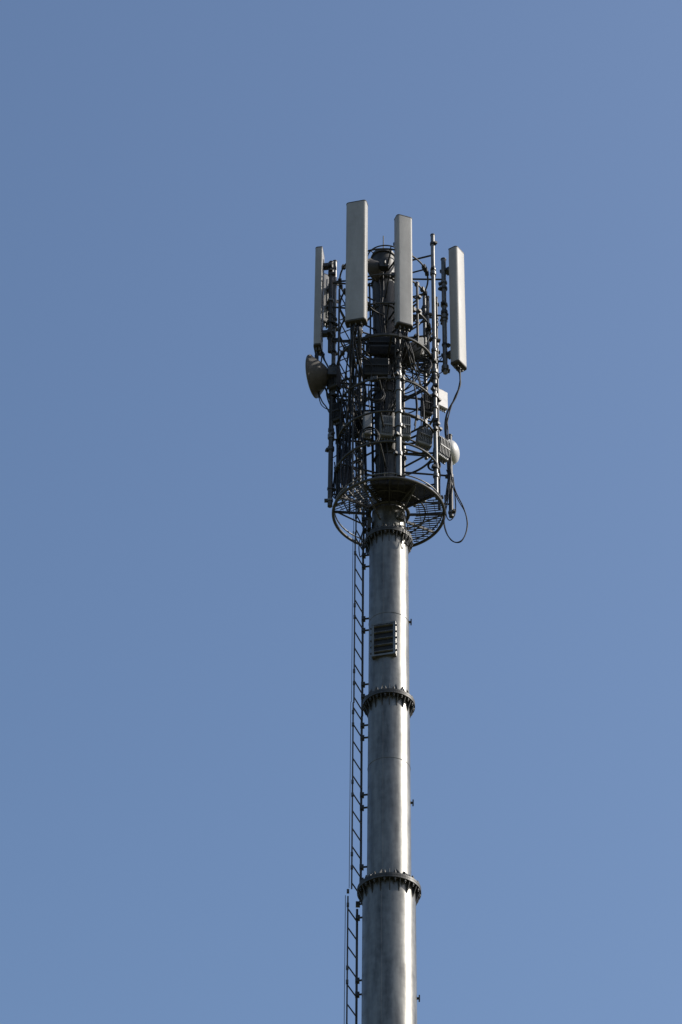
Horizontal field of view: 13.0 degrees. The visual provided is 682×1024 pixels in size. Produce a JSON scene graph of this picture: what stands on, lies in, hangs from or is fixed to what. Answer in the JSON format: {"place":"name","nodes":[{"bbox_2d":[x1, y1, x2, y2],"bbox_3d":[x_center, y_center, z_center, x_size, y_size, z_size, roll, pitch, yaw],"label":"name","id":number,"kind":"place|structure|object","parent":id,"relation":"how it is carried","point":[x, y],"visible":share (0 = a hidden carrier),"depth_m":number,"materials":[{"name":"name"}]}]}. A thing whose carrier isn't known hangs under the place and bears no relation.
{"place":"outdoors","nodes":[
{"label":"outdoors","id":0,"kind":"place"},
{"bbox_2d":[0,0,681,1023],"label":"sky","id":1,"kind":"structure","parent":0,"point":[177,629],"materials":[{"name":"blue"}]},
{"label":"ground","id":2,"kind":"structure","parent":0,"visible":0},
{"bbox_2d":[315,233,467,1023],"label":"cell tower","id":3,"kind":"structure","parent":2,"relation":"on","point":[388,889],"depth_m":45.06,"materials":[{"name":"metal"}]},
{"bbox_2d":[305,354,336,397],"bbox_3d":[-0.314,-2.144,47.544,0.500,0.704,0.680,1,-40,0],"label":"microwave dish","id":4,"kind":"object","parent":3,"relation":"attached to","point":[319,374],"visible":1,"depth_m":47.34,"materials":[{"name":"metal"}]},
{"bbox_2d":[313,246,335,355],"bbox_3d":[-0.255,-3.416,48.664,0.332,2.270,0.266,-4,-40,6],"label":"panel antenna","id":5,"kind":"object","parent":3,"relation":"attached to","point":[320,333],"visible":1,"depth_m":48.55,"materials":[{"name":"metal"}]},
{"bbox_2d":[323,273,338,328],"bbox_3d":[-0.175,-3.512,49.365,0.205,1.160,0.311,21,-44,-23],"label":"panel antenna","id":6,"kind":"object","parent":3,"relation":"attached to","point":[326,295],"visible":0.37,"depth_m":49.37,"materials":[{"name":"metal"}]},
{"bbox_2d":[328,365,373,391],"bbox_3d":[0.229,-2.017,47.588,0.957,0.522,0.255,13,-41,-14],"label":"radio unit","id":7,"kind":"object","parent":3,"relation":"attached to","point":[334,382],"visible":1,"depth_m":47.40,"materials":[{"name":"metal"}]},
{"bbox_2d":[331,402,374,425],"bbox_3d":[0.284,-1.519,47.091,0.872,0.432,0.255,1,-40,0],"label":"radio unit","id":8,"kind":"object","parent":3,"relation":"attached to","point":[335,414],"visible":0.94,"depth_m":47.01,"materials":[{"name":"metal"}]},
{"bbox_2d":[345,200,367,327],"bbox_3d":[0.275,-3.912,48.244,0.343,2.740,0.362,-9,-41,11],"label":"panel antenna","id":9,"kind":"object","parent":3,"relation":"attached to","point":[356,261],"visible":1,"depth_m":48.08,"materials":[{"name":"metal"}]},
{"bbox_2d":[356,412,374,438],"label":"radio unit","id":10,"kind":"object","parent":3,"relation":"attached to","point":[358,426],"visible":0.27,"depth_m":47.28,"materials":[{"name":"metal"}]},
{"bbox_2d":[363,411,376,438],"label":"radio unit","id":11,"kind":"object","parent":3,"relation":"attached to","point":[367,420],"visible":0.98,"depth_m":46.48,"materials":[{"name":"metal"}]},
{"bbox_2d":[364,357,388,379],"bbox_3d":[0.556,-2.153,47.452,0.400,0.432,0.491,1,-40,0],"label":"radio unit","id":12,"kind":"object","parent":3,"relation":"attached to","point":[380,366],"visible":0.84,"depth_m":47.27,"materials":[{"name":"metal"}]},
{"bbox_2d":[368,258,388,281],"bbox_3d":[0.591,-3.952,48.954,0.380,0.404,0.376,1,-40,0],"label":"microwave dish","id":13,"kind":"object","parent":3,"relation":"attached to","point":[377,267],"visible":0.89,"depth_m":48.83,"materials":[{"name":"metal"}]},
{"bbox_2d":[367,336,395,354],"bbox_3d":[0.641,-2.568,47.858,0.460,0.372,0.398,1,-40,0],"label":"radio unit","id":14,"kind":"object","parent":3,"relation":"attached to","point":[383,340],"visible":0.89,"depth_m":47.74,"materials":[{"name":"metal"}]},
{"bbox_2d":[379,415,392,439],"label":"radio unit","id":15,"kind":"object","parent":3,"relation":"attached to","point":[386,432],"visible":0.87,"depth_m":46.52,"materials":[{"name":"metal"}]},
{"bbox_2d":[394,415,410,441],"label":"radio unit","id":16,"kind":"object","parent":3,"relation":"attached to","point":[406,430],"visible":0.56,"depth_m":46.54,"materials":[{"name":"metal"}]},
{"bbox_2d":[393,214,412,331],"bbox_3d":[0.971,-3.769,48.311,0.277,2.500,0.362,14,-42,-15],"label":"panel antenna","id":17,"kind":"object","parent":3,"relation":"attached to","point":[403,291],"visible":1,"depth_m":48.13,"materials":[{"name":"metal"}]},
{"bbox_2d":[401,340,427,364],"bbox_3d":[1.155,-2.567,47.874,0.495,0.444,0.393,1,-40,0],"label":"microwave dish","id":18,"kind":"object","parent":3,"relation":"attached to","point":[414,349],"visible":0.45,"depth_m":47.77,"materials":[{"name":"metal"}]},
{"bbox_2d":[403,425,432,450],"bbox_3d":[1.098,-1.056,46.725,0.742,0.442,0.285,-22,-45,25],"label":"radio unit","id":19,"kind":"object","parent":3,"relation":"attached to","point":[424,438],"visible":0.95,"depth_m":46.55,"materials":[{"name":"metal"}]},
{"bbox_2d":[403,393,432,418],"bbox_3d":[1.087,-1.651,47.343,0.745,0.472,0.281,1,-40,0],"label":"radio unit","id":20,"kind":"object","parent":3,"relation":"attached to","point":[428,404],"visible":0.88,"depth_m":47.26,"materials":[{"name":"metal"}]},
{"bbox_2d":[414,335,423,356],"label":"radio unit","id":21,"kind":"object","parent":3,"relation":"attached to","point":[421,340],"visible":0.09,"depth_m":48.63,"materials":[{"name":"metal"}]},
{"bbox_2d":[403,389,447,412],"bbox_3d":[1.212,-1.832,47.607,0.995,0.432,0.215,14,-42,-15],"label":"radio unit","id":22,"kind":"object","parent":3,"relation":"attached to","point":[443,403],"visible":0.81,"depth_m":47.63,"materials":[{"name":"metal"}]},
{"bbox_2d":[403,436,449,464],"bbox_3d":[1.212,-0.952,46.615,0.980,0.501,0.290,1,-40,0],"label":"radio unit","id":23,"kind":"object","parent":3,"relation":"attached to","point":[443,449],"visible":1,"depth_m":46.56,"materials":[{"name":"metal"}]},
{"bbox_2d":[440,246,466,371],"bbox_3d":[1.804,-3.240,48.634,0.372,2.640,0.266,-24,-46,26],"label":"panel antenna","id":24,"kind":"object","parent":3,"relation":"attached to","point":[456,353],"visible":1,"depth_m":48.47,"materials":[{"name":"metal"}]},
{"bbox_2d":[448,439,459,464],"bbox_3d":[1.698,-0.940,46.880,0.361,0.404,0.348,13,-42,-14],"label":"microwave dish","id":25,"kind":"object","parent":3,"relation":"attached to","point":[454,452],"visible":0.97,"depth_m":46.76,"materials":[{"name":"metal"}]}
]}

